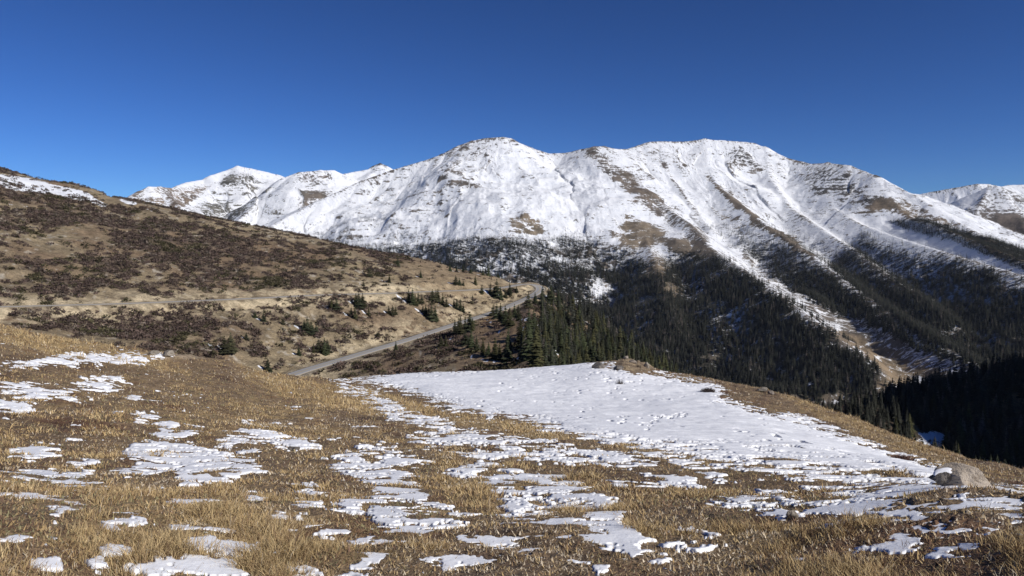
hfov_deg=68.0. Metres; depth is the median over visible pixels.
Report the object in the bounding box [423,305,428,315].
spruce tree
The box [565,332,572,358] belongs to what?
spruce tree
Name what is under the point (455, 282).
spruce tree
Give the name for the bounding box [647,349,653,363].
spruce tree
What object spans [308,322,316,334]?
spruce tree
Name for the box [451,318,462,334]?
spruce tree
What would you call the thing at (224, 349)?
spruce tree
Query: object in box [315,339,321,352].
spruce tree
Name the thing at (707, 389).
bush
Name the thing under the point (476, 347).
spruce tree
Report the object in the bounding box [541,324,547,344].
spruce tree
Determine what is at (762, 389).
rock
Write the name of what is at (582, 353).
spruce tree
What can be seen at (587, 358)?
spruce tree
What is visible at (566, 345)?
spruce tree
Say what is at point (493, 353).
spruce tree
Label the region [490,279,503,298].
spruce tree
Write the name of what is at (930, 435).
hill
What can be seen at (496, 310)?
spruce tree
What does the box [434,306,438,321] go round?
spruce tree
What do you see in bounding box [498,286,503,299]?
spruce tree
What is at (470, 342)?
spruce tree
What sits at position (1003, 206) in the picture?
distant mountains
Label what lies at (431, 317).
spruce tree
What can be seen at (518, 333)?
spruce tree
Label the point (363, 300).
spruce tree
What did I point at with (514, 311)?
spruce tree
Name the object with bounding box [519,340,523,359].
spruce tree
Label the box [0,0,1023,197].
sky
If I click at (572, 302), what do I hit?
spruce tree
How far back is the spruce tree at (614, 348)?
486.81 m
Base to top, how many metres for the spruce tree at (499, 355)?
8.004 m
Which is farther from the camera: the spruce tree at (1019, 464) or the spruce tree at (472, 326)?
the spruce tree at (472, 326)
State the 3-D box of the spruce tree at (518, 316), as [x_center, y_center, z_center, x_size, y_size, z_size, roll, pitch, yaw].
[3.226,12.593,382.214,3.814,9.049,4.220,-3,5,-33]
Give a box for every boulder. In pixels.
[592,362,604,368]
[934,462,991,487]
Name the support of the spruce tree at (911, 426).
on the hill
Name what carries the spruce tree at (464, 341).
on the hillside
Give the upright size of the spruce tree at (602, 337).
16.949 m
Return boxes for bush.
[700,387,714,391]
[891,454,916,460]
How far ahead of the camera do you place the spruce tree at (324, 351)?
389.29 m
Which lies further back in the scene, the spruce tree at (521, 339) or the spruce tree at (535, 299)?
the spruce tree at (535, 299)
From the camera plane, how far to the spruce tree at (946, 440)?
361.60 m
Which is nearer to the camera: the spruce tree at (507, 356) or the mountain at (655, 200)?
the spruce tree at (507, 356)
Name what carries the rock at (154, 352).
on the snow
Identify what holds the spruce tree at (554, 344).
on the hillside
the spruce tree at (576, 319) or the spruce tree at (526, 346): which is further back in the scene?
the spruce tree at (576, 319)
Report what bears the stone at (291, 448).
on the ground at (220, 379)
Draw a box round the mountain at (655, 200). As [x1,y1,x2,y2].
[264,137,1023,404]
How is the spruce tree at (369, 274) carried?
on the hillside
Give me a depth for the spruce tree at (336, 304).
444.41 m
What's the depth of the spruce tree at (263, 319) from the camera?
405.07 m
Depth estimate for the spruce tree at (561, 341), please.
358.70 m
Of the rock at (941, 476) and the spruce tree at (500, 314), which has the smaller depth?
the rock at (941, 476)
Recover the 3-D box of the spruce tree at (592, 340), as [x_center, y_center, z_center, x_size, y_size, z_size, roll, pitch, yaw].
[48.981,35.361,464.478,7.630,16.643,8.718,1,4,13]
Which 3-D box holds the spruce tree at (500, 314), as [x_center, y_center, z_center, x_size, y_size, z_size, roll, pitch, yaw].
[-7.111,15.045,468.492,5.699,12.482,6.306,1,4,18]
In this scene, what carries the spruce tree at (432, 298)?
on the hillside
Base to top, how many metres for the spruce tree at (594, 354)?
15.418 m
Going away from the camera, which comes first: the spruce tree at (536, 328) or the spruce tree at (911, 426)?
the spruce tree at (536, 328)
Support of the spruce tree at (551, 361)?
on the hillside
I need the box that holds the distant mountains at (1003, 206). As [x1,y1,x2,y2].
[919,184,1023,234]
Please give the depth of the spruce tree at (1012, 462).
343.14 m
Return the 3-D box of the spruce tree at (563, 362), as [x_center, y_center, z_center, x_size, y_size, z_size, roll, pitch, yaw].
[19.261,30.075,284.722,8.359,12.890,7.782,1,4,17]
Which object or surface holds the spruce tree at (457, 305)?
on the hillside
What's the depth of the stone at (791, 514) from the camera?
5.63 m
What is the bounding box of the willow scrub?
[0,167,589,378]
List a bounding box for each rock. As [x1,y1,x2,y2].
[149,350,159,354]
[163,350,173,355]
[613,365,623,369]
[757,387,767,391]
[928,467,951,483]
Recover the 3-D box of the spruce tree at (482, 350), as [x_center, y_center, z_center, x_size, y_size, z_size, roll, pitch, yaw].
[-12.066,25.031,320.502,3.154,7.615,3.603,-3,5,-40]
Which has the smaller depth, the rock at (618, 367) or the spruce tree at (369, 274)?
the rock at (618, 367)
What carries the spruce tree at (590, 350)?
on the hillside
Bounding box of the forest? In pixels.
[286,210,1023,468]
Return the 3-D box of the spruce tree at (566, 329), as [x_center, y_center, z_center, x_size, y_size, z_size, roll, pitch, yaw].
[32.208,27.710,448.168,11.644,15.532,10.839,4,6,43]
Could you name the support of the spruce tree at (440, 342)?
on the hillside
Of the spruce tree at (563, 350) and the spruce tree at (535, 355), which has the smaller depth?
the spruce tree at (535, 355)
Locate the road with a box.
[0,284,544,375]
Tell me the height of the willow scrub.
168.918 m
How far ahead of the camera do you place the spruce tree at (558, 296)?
561.26 m
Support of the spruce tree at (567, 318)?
on the hillside
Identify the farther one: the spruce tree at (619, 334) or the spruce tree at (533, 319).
the spruce tree at (619, 334)
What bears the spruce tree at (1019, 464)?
on the hill
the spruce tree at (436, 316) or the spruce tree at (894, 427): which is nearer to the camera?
the spruce tree at (894, 427)
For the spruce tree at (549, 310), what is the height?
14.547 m
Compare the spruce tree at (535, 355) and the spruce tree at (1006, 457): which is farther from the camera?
the spruce tree at (1006, 457)
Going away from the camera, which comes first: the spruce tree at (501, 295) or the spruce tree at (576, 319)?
the spruce tree at (576, 319)
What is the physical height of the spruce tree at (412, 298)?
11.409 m
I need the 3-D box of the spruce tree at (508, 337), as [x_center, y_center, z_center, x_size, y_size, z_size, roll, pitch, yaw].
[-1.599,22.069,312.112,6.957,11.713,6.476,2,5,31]
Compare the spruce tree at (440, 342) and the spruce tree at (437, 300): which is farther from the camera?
the spruce tree at (437, 300)
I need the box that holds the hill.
[825,373,1023,463]
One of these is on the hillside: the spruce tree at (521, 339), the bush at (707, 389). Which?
the spruce tree at (521, 339)
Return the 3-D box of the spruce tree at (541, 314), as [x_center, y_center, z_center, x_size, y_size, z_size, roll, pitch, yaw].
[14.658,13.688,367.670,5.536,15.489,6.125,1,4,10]
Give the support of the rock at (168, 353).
on the ground at (220, 379)
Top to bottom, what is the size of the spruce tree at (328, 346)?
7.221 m
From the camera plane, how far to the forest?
1641.98 m
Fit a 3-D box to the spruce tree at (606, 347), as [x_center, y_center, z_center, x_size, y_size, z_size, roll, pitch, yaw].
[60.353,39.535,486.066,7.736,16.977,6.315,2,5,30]
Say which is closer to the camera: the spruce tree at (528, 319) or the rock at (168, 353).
the rock at (168, 353)
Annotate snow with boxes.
[0,343,1023,575]
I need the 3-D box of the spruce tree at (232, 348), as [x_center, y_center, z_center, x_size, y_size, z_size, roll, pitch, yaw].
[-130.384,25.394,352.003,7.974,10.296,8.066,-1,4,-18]
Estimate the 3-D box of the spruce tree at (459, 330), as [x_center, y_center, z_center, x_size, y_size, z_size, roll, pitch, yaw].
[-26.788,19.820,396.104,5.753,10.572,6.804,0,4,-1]
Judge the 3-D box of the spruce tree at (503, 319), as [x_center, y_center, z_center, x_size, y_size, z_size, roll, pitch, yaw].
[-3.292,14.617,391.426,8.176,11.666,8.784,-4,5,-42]
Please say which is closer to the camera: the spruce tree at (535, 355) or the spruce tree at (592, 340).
the spruce tree at (535, 355)
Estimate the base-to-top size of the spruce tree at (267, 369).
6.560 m
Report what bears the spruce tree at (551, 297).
on the hillside
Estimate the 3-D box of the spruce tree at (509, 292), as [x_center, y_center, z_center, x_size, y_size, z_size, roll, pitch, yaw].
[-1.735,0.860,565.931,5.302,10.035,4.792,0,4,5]
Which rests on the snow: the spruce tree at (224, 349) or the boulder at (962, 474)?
the boulder at (962, 474)
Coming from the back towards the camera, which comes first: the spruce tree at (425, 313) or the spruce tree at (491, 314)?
the spruce tree at (491, 314)
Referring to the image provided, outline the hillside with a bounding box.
[0,171,591,378]
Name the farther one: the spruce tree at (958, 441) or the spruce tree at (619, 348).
the spruce tree at (619, 348)
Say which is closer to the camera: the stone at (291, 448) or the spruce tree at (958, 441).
the stone at (291, 448)
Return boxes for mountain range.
[127,163,392,225]
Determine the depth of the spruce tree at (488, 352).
315.40 m
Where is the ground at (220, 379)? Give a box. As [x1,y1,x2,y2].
[0,325,1023,575]
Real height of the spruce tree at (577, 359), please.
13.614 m
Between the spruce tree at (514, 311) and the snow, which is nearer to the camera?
the snow
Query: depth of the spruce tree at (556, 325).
427.78 m
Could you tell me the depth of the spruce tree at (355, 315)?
440.16 m
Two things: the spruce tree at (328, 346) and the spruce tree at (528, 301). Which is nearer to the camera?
the spruce tree at (328, 346)
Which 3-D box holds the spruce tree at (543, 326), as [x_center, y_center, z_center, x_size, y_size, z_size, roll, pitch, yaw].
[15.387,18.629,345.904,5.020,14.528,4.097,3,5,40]
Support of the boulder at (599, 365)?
on the snow
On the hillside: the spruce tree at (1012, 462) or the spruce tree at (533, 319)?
the spruce tree at (533, 319)
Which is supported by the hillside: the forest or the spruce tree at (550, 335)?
the spruce tree at (550, 335)
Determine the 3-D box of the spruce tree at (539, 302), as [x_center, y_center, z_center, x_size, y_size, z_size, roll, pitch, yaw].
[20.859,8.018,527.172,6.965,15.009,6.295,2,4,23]
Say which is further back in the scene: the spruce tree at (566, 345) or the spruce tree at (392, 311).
the spruce tree at (392, 311)
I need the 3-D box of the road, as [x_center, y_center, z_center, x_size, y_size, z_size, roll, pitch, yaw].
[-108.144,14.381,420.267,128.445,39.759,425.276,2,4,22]
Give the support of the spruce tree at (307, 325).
on the hillside
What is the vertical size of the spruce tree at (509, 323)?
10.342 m
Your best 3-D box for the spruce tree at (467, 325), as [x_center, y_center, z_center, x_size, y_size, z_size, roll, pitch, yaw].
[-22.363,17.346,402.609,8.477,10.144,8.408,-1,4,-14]
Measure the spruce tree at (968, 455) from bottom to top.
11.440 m
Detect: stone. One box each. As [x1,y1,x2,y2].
[288,446,299,450]
[786,510,798,518]
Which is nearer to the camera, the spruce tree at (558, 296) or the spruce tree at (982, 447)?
the spruce tree at (982, 447)
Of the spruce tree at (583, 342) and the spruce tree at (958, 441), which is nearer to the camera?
the spruce tree at (958, 441)
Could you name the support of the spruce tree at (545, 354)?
on the hillside
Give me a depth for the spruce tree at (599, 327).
534.93 m
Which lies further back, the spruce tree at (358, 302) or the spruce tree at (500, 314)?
the spruce tree at (500, 314)
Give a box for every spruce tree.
[218,336,232,354]
[226,332,239,353]
[260,312,267,321]
[263,358,272,371]
[302,317,312,332]
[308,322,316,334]
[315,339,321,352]
[321,338,329,355]
[326,340,332,352]
[332,298,341,310]
[352,308,358,318]
[354,291,364,307]
[360,293,367,307]
[366,268,373,276]
[390,305,395,314]
[408,288,415,304]
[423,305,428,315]
[427,304,435,320]
[428,289,436,300]
[434,290,440,301]
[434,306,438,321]
[436,336,443,346]
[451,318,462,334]
[452,275,458,284]
[452,300,459,308]
[456,316,463,335]
[460,329,467,345]
[464,312,476,330]
[465,332,474,347]
[470,318,474,331]
[472,335,480,351]
[480,340,485,355]
[484,342,490,357]
[488,305,494,315]
[488,338,498,359]
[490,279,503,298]
[493,304,498,318]
[494,342,503,360]
[496,303,503,321]
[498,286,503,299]
[499,306,507,326]
[500,341,514,362]
[501,328,513,354]
[504,308,514,327]
[507,285,512,295]
[511,304,516,319]
[514,317,523,350]
[515,305,522,320]
[517,329,522,356]
[518,322,532,361]
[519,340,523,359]
[522,292,534,305]
[524,310,533,333]
[525,329,543,366]
[531,310,537,334]
[533,294,538,303]
[533,321,542,357]
[538,290,544,305]
[538,302,546,328]
[541,315,548,338]
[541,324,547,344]
[541,339,549,365]
[547,285,556,303]
[547,321,556,347]
[548,308,556,332]
[549,348,553,365]
[551,332,558,365]
[554,317,557,334]
[555,290,562,308]
[558,330,563,352]
[560,335,571,357]
[560,353,566,364]
[561,342,567,363]
[564,323,569,338]
[565,306,570,325]
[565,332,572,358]
[571,294,576,312]
[572,310,578,326]
[575,352,580,363]
[580,330,588,351]
[580,344,583,362]
[582,344,590,362]
[587,343,592,362]
[589,344,598,361]
[591,319,600,335]
[591,333,596,348]
[598,319,602,335]
[600,332,605,352]
[604,337,610,358]
[612,342,616,356]
[617,326,621,344]
[617,338,622,355]
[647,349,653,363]
[891,417,899,433]
[905,414,916,436]
[940,426,949,448]
[955,434,962,454]
[965,442,973,459]
[979,439,986,461]
[999,445,1011,463]
[1009,456,1015,466]
[1016,454,1022,468]
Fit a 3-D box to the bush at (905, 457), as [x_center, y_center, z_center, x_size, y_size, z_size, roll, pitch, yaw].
[10.263,4.494,19.983,0.695,0.242,0.680,0,4,0]
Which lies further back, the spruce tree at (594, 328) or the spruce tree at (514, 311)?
the spruce tree at (594, 328)

